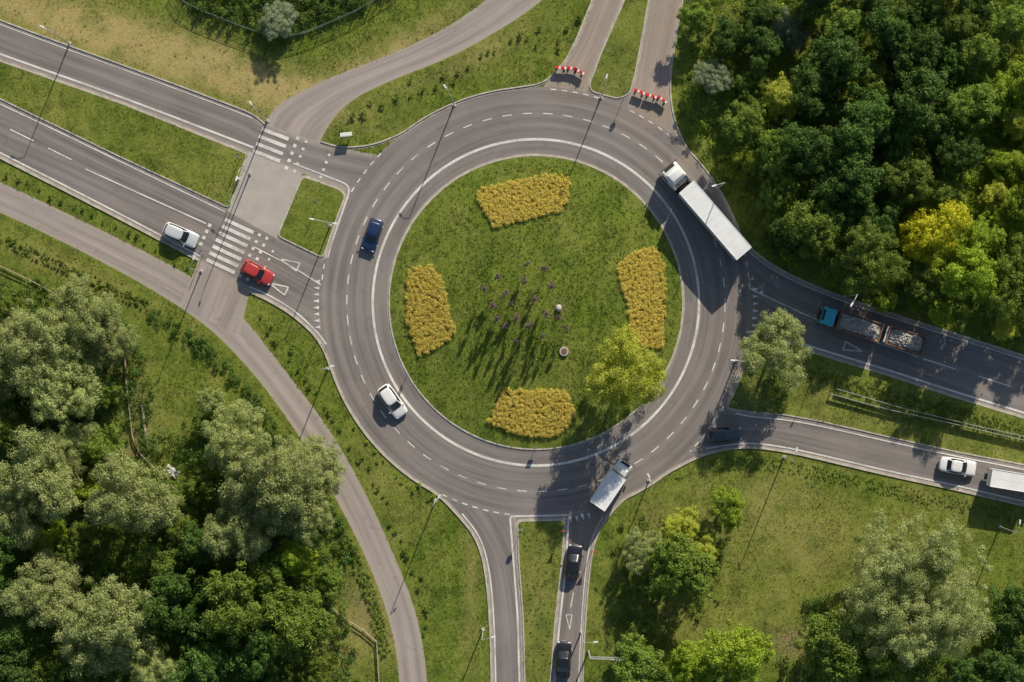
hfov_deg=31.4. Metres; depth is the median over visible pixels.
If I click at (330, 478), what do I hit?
tree
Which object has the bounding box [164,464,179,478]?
concrete slab
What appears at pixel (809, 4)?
tree
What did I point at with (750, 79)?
tree
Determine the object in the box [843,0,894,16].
tree
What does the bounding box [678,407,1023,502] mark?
road
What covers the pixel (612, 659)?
gantry sign
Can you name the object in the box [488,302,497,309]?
tree
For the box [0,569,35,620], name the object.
tree
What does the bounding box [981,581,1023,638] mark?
tree
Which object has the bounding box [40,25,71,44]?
street lamp
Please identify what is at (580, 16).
shrub
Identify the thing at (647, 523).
undergrowth
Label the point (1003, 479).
truck
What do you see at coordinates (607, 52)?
grass island
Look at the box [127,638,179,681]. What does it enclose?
tree
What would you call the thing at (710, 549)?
tree
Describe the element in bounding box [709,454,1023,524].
tall grass
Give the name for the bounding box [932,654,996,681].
tree
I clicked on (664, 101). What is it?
barrier
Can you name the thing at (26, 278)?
fence
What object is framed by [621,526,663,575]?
tree
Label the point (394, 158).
roundabout carriageway
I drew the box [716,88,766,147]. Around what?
tree
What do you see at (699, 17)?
tree
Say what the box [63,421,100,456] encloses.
tree
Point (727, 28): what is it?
tree
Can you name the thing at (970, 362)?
road
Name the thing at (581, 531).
road
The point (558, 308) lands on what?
boulder
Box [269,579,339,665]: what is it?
tree
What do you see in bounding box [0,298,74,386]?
tree
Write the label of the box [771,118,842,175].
tree
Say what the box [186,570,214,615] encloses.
tree
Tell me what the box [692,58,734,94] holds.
tree
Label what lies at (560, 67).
barrier
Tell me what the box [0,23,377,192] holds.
road
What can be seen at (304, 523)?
tree
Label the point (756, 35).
tree
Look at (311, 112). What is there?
footpath
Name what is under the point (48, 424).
tree
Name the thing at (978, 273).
tree
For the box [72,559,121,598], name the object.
tree
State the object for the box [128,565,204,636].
tree
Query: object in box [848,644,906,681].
tree
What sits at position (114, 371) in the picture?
undergrowth
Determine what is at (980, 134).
tree
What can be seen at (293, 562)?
tree
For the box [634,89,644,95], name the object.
barrier
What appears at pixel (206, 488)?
tree
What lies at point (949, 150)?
tree
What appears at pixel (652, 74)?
road
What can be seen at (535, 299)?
tree
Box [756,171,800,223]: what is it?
tree
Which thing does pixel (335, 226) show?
gutter
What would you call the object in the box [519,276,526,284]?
tree
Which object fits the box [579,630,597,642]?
street lamp
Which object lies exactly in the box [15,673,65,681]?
tree
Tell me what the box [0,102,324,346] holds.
road
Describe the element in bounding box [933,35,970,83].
tree
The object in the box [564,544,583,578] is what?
car
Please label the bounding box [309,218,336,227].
street lamp
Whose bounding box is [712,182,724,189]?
street lamp
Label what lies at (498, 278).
tree
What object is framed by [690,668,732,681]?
tree
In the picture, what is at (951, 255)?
tree
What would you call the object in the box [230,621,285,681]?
tree
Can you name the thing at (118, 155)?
kerb
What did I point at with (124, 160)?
gutter
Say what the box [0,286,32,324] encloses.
tree
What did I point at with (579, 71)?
barrier
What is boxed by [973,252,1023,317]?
tree
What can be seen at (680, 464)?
curb
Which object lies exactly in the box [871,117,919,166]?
tree
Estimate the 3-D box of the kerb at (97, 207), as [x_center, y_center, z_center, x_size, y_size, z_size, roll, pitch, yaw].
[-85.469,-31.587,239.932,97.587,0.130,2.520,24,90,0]
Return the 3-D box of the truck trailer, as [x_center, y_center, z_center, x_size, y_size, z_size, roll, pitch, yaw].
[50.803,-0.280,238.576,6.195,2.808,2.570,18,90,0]
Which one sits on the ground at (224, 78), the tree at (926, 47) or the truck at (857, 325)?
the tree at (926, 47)
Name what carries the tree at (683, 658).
on the ground at (224, 78)
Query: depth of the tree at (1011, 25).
233.76 m
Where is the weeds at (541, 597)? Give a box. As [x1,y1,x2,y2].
[523,527,556,681]
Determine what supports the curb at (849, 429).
on the ground at (224, 78)
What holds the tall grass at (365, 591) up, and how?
on the ground at (224, 78)
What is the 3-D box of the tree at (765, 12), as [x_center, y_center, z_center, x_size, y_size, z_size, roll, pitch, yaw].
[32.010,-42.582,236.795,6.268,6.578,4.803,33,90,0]
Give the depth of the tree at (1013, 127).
236.29 m
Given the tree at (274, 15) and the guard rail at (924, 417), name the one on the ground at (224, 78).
the tree at (274, 15)
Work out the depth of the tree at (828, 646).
230.60 m
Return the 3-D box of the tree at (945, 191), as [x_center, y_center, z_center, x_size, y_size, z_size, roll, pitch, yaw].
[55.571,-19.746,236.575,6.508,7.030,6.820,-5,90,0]
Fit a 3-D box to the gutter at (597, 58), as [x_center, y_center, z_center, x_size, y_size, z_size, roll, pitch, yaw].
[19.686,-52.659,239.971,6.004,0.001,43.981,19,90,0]
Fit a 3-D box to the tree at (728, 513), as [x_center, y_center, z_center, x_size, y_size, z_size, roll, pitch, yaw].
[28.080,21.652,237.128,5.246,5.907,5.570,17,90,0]
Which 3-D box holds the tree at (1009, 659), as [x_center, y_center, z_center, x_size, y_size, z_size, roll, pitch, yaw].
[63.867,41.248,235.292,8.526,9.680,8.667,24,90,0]
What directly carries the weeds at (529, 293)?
on the grass island at (443, 264)
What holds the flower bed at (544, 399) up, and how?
on the grass island at (443, 264)
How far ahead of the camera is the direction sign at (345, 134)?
238.82 m
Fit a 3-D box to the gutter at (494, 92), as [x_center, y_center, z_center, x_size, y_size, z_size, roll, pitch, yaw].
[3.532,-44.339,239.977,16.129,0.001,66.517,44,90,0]
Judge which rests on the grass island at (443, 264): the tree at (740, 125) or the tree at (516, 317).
the tree at (516, 317)
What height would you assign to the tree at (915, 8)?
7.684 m
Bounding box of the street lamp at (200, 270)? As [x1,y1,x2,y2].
[189,255,202,272]
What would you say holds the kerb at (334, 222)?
on the ground at (224, 78)
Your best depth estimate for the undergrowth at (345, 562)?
239.23 m
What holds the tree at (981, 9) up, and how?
on the ground at (224, 78)
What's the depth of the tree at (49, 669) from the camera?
232.20 m
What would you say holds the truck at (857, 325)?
on the road at (970, 362)
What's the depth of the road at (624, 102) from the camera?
239.99 m
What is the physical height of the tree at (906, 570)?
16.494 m
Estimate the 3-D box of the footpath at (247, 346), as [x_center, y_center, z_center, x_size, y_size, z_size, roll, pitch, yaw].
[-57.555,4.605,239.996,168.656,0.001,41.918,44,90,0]
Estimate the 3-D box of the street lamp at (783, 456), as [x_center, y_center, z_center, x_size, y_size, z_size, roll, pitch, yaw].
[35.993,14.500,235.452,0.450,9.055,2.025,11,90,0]
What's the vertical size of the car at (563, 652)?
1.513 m
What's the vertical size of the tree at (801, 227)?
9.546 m
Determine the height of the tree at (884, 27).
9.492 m
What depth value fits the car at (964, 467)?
238.95 m
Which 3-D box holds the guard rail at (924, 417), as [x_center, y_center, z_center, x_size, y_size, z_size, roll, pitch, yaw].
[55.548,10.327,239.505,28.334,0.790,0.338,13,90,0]
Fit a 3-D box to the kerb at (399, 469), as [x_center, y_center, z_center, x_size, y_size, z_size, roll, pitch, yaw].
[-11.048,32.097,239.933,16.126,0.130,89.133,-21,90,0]
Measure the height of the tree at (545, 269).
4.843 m
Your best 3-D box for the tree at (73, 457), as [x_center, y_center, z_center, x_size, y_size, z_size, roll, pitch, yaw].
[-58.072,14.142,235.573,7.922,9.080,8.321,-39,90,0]
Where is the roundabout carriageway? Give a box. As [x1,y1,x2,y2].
[320,87,751,517]
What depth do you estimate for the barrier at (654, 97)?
239.07 m
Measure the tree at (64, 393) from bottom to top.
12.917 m
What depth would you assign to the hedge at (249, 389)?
239.54 m
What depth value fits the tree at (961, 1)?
233.68 m
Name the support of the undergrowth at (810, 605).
on the ground at (224, 78)
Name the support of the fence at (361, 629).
on the ground at (224, 78)
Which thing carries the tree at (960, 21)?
on the ground at (224, 78)
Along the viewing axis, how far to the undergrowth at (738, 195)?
239.21 m
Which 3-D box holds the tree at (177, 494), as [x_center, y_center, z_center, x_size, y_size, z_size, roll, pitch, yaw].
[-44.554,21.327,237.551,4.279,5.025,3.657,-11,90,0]
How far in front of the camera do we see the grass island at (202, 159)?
239.89 m
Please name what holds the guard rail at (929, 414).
on the grass island at (812, 399)
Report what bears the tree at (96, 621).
on the ground at (224, 78)
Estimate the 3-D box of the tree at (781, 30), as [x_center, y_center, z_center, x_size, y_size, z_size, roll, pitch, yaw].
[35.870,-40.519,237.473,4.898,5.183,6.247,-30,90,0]
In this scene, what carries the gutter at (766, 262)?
on the ground at (224, 78)
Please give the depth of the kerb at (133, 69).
239.87 m
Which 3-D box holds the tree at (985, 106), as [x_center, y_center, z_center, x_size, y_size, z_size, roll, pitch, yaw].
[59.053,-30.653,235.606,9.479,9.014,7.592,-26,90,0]
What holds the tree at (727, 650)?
on the ground at (224, 78)
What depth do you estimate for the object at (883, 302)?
237.45 m
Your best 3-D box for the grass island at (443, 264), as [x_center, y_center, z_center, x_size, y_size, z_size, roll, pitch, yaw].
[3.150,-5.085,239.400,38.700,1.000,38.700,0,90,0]
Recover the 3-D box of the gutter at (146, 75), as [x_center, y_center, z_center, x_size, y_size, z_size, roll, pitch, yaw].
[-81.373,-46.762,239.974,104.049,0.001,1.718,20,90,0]
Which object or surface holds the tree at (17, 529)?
on the ground at (224, 78)
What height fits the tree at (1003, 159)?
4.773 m
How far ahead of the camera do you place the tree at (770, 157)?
234.44 m
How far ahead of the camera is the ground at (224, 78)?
240.00 m
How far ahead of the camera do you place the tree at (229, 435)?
232.50 m
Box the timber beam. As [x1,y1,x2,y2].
[141,401,147,444]
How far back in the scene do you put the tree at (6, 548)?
231.65 m
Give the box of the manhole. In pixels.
[560,347,568,355]
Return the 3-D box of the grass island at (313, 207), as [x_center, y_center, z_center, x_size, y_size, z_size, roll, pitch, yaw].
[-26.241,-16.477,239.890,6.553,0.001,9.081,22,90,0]
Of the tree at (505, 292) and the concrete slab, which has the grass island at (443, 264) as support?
the tree at (505, 292)
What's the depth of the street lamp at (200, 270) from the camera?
234.13 m
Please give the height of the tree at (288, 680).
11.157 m
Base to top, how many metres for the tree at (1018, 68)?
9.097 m
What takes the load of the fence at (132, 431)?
on the ground at (224, 78)
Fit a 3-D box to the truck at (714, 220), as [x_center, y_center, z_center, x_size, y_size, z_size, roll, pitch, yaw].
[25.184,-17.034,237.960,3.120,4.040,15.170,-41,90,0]
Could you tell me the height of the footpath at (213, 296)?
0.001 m
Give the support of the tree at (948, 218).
on the ground at (224, 78)
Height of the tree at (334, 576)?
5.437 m
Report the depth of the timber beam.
239.59 m
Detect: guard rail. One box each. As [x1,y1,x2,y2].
[829,393,1021,439]
[838,389,1023,436]
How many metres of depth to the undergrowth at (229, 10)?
239.22 m
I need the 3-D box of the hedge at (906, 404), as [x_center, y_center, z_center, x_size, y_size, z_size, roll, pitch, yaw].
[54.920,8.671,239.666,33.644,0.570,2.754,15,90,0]
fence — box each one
[0,266,59,295]
[124,359,197,505]
[182,0,375,37]
[305,585,379,681]
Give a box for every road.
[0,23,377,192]
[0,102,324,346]
[445,498,521,681]
[544,0,620,92]
[553,502,617,681]
[587,90,629,106]
[627,0,680,141]
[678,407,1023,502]
[741,233,1023,414]
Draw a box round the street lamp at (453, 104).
[443,84,455,106]
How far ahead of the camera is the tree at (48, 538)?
235.40 m
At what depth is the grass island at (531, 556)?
239.89 m
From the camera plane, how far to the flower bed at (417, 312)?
239.14 m
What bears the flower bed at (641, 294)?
on the grass island at (443, 264)
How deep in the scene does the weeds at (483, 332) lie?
239.84 m
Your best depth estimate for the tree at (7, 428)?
233.57 m
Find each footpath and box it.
[0,182,426,681]
[179,261,248,334]
[267,0,540,141]
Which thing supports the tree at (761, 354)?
on the grass island at (812, 399)
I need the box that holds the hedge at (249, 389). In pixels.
[147,307,360,561]
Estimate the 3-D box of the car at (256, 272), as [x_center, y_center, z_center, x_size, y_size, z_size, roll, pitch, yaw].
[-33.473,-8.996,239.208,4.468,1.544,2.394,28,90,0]
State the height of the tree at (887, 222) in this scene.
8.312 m
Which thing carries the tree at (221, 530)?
on the ground at (224, 78)
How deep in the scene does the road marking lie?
239.96 m
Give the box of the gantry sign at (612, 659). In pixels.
[588,650,629,660]
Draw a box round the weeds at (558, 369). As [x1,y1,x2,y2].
[0,1,1023,679]
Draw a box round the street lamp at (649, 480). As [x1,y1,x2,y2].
[647,473,653,485]
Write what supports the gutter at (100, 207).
on the ground at (224, 78)
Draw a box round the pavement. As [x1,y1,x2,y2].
[228,151,301,237]
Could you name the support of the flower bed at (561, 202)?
on the grass island at (443, 264)
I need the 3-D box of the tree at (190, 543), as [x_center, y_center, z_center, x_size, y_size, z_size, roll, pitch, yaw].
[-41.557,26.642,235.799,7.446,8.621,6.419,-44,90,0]
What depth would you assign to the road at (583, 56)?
239.99 m
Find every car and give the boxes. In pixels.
[162,222,199,247]
[240,259,274,285]
[361,217,383,251]
[377,383,407,418]
[554,641,572,678]
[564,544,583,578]
[708,425,741,442]
[938,456,976,476]
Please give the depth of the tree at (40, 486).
229.47 m
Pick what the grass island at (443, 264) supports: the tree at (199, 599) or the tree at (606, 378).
the tree at (606, 378)
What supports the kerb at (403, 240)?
on the ground at (224, 78)
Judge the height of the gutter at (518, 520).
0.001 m
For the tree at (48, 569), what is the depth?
230.08 m
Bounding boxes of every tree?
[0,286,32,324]
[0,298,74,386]
[0,357,21,403]
[0,404,36,454]
[0,424,83,523]
[0,484,46,550]
[0,534,22,594]
[0,547,93,627]
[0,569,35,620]
[0,624,49,681]
[4,341,106,424]
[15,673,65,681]
[21,399,65,445]
[24,643,97,681]
[26,515,67,552]
[36,415,87,478]
[46,272,121,359]
[51,573,158,680]
[58,519,100,567]
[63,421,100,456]
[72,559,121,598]
[73,477,104,506]
[80,447,187,535]
[81,419,125,467]
[82,307,141,369]
[85,372,121,409]
[127,538,185,587]
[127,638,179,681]
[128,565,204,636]
[154,489,186,514]
[155,669,199,681]
[165,504,202,543]
[165,519,214,569]
[174,611,241,681]
[177,462,226,502]
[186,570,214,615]
[195,387,226,416]
[197,559,288,646]
[199,397,268,478]
[201,486,272,563]
[214,432,325,544]
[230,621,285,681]
[231,551,289,599]
[257,0,298,41]
[265,675,295,681]
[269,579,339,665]
[272,538,319,578]
[274,433,345,499]
[278,482,334,546]
[291,648,331,681]
[313,563,343,599]
[480,284,489,292]
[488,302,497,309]
[494,273,500,281]
[501,290,508,297]
[513,312,518,322]
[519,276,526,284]
[524,320,533,329]
[531,297,538,304]
[539,266,548,271]
[541,311,549,318]
[547,280,554,289]
[583,322,667,411]
[607,631,672,681]
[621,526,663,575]
[625,610,661,646]
[632,571,662,600]
[645,532,719,607]
[658,505,700,541]
[664,639,714,681]
[676,0,716,34]
[686,533,718,560]
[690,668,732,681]
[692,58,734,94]
[692,619,775,681]
[710,485,745,530]
[711,14,743,57]
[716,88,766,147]
[723,144,762,179]
[730,64,769,96]
[734,20,782,70]
[737,307,812,390]
[739,0,781,33]
[746,125,793,180]
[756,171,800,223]
[760,70,803,121]
[760,217,804,256]
[770,4,809,51]
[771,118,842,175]
[780,198,847,260]
[784,0,824,32]
[787,62,841,125]
[787,608,883,681]
[792,25,871,92]
[798,0,833,15]
[805,145,887,217]
[817,191,860,240]
[820,0,869,42]
[826,215,910,296]
[832,82,899,159]
[838,507,996,671]
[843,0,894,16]
[845,58,895,104]
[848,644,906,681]
[852,194,904,242]
[861,5,923,61]
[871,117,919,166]
[871,146,936,204]
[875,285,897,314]
[884,56,959,142]
[887,20,944,89]
[894,0,937,29]
[898,198,972,269]
[899,252,942,304]
[919,165,963,211]
[923,0,983,49]
[925,129,990,178]
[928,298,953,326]
[931,239,1002,300]
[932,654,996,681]
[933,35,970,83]
[935,0,971,4]
[937,72,1004,133]
[939,235,970,267]
[953,11,1010,77]
[959,93,1023,255]
[959,210,1006,254]
[964,0,1003,25]
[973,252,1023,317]
[975,629,1023,681]
[976,177,1009,212]
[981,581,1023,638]
[984,0,1023,49]
[986,147,1023,176]
[988,62,1023,119]
[991,230,1023,287]
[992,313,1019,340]
[997,184,1023,232]
[999,108,1023,141]
[1008,45,1023,85]
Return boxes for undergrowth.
[0,275,155,447]
[0,409,361,681]
[188,0,370,40]
[195,0,368,37]
[607,512,726,678]
[682,0,1023,344]
[800,589,1023,681]
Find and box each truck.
[590,456,634,510]
[658,159,751,260]
[816,303,884,342]
[984,468,1023,491]
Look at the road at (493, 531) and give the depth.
239.99 m
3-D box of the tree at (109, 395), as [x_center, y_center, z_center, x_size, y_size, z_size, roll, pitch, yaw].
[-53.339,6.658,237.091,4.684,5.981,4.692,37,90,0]
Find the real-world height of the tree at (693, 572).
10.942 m
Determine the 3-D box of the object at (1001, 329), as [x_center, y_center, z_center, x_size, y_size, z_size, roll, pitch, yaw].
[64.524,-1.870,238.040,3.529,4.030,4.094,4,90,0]
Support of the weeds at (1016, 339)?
on the ground at (224, 78)
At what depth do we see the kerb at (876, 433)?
239.86 m
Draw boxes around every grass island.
[0,62,244,205]
[280,178,343,254]
[390,156,681,448]
[518,521,563,681]
[591,0,647,96]
[729,337,1023,463]
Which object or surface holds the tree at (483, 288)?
on the grass island at (443, 264)
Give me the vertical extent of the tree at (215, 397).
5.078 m
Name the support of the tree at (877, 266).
on the ground at (224, 78)
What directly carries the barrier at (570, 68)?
on the road at (583, 56)
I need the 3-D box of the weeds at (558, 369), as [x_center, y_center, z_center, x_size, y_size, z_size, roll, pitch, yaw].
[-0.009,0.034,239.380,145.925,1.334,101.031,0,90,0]
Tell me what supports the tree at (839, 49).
on the ground at (224, 78)
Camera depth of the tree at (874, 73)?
234.62 m
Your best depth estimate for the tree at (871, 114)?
231.18 m
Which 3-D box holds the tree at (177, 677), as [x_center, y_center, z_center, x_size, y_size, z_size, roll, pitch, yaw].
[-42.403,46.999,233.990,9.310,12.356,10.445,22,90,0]
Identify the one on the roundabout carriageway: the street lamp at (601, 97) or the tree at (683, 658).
the street lamp at (601, 97)
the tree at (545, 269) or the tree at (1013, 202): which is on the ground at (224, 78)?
the tree at (1013, 202)
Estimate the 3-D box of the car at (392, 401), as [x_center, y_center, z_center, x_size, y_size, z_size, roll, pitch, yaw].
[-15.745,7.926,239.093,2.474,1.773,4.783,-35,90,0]
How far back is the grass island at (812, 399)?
239.89 m
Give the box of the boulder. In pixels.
[555,304,561,311]
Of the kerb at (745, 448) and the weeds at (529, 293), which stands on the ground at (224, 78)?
the kerb at (745, 448)
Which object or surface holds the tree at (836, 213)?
on the ground at (224, 78)
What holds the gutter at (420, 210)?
on the ground at (224, 78)
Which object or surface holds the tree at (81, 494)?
on the ground at (224, 78)
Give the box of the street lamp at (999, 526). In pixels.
[998,520,1020,533]
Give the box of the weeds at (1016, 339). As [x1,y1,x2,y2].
[795,266,1018,342]
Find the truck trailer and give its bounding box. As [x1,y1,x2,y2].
[881,326,926,354]
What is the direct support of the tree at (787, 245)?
on the ground at (224, 78)
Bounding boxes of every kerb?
[0,19,264,123]
[0,61,245,206]
[0,158,197,260]
[249,291,491,681]
[279,177,344,256]
[321,0,592,147]
[388,155,682,449]
[517,519,564,681]
[582,447,1023,681]
[589,0,648,97]
[670,0,1023,355]
[727,336,1023,464]
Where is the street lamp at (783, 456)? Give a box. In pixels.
[782,447,797,460]
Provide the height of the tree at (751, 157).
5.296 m
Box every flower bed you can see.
[404,263,455,355]
[476,172,572,227]
[488,386,575,437]
[616,247,667,348]
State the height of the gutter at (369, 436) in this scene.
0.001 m
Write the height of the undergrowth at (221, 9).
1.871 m
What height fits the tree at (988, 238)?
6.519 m
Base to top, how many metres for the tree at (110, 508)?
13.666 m
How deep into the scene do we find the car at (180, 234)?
238.81 m
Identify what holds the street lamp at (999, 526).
on the ground at (224, 78)
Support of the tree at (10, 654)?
on the ground at (224, 78)
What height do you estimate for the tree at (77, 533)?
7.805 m
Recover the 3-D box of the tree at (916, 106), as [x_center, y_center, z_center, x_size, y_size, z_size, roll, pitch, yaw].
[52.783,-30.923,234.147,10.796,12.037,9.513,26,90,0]
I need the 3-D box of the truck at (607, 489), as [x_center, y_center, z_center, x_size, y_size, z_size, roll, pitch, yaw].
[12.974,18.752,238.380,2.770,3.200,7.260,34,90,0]
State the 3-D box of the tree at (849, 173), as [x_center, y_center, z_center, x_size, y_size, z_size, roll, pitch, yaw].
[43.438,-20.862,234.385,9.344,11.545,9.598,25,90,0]
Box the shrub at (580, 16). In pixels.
[576,12,583,20]
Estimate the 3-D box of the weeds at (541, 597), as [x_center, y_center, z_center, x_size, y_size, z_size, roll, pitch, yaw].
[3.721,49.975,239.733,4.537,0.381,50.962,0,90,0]
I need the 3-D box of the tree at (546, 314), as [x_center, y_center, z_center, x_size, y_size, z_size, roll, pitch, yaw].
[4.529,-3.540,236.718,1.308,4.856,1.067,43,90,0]
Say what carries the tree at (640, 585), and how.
on the ground at (224, 78)
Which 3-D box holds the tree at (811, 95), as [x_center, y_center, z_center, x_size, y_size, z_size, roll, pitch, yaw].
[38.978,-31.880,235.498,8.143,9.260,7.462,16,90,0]
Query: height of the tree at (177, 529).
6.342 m
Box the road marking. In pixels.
[0,24,1023,681]
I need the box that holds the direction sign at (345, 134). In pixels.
[340,132,351,136]
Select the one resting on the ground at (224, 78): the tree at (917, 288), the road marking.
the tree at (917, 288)
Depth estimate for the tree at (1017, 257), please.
230.85 m
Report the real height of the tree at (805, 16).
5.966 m
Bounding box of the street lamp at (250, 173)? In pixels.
[235,167,251,180]
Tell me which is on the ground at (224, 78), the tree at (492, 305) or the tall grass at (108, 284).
the tall grass at (108, 284)
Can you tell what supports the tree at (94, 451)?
on the ground at (224, 78)
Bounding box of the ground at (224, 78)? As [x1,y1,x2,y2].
[0,0,1023,681]
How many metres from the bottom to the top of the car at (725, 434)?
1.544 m
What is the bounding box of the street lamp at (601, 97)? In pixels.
[599,74,607,98]
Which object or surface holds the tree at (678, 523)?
on the ground at (224, 78)
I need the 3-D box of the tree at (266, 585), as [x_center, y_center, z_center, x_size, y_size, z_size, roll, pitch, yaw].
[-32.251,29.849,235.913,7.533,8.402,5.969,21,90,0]
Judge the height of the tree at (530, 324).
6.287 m
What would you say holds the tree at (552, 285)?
on the grass island at (443, 264)
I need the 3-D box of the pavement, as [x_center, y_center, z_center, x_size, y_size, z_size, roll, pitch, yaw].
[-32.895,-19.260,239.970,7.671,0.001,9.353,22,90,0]
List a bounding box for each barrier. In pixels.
[555,66,565,70]
[566,66,577,70]
[574,67,583,75]
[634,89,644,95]
[645,93,656,99]
[657,95,666,103]
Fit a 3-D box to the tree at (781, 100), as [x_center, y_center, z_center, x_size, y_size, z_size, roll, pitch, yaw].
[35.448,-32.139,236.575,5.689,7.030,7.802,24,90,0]
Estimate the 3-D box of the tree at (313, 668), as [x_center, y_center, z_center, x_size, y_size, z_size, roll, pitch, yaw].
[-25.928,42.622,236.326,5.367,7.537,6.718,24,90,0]
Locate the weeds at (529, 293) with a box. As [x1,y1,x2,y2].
[398,162,674,440]
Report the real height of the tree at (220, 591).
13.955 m
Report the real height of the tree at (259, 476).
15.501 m
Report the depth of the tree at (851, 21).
234.35 m
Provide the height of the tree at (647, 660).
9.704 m
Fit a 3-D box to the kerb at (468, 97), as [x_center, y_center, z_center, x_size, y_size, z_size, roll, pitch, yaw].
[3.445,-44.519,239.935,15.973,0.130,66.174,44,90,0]
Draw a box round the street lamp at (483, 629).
[481,627,495,639]
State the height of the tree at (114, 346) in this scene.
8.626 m
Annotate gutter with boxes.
[0,21,263,124]
[0,58,247,208]
[0,155,198,259]
[250,290,493,681]
[277,175,346,258]
[320,0,594,149]
[387,153,684,450]
[515,517,566,681]
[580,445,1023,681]
[587,0,650,99]
[668,0,1023,357]
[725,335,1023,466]
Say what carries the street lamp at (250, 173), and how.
on the pavement
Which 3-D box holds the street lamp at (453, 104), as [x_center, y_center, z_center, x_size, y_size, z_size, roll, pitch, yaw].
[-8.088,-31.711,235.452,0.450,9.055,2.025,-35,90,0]
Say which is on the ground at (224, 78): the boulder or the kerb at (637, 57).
the kerb at (637, 57)
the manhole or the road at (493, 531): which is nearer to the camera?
the manhole
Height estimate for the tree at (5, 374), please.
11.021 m
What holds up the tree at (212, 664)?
on the ground at (224, 78)
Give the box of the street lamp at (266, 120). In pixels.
[249,101,268,122]
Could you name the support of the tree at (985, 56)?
on the ground at (224, 78)
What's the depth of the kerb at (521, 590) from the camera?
239.86 m
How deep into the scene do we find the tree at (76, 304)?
231.39 m
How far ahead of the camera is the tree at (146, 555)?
233.81 m
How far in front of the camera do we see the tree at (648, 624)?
236.05 m
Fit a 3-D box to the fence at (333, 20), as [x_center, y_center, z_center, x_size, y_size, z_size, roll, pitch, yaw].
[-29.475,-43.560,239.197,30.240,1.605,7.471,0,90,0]
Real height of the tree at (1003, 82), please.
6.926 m
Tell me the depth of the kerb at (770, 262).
239.87 m
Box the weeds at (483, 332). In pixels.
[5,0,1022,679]
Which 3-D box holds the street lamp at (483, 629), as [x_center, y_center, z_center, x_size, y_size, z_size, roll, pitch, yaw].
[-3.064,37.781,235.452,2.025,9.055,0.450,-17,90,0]
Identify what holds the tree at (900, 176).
on the ground at (224, 78)
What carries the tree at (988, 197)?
on the ground at (224, 78)
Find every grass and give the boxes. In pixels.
[0,234,148,309]
[341,538,390,656]
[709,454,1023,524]
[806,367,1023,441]
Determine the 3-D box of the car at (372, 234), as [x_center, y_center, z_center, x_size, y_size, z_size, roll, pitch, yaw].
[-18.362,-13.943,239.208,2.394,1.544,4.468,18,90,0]

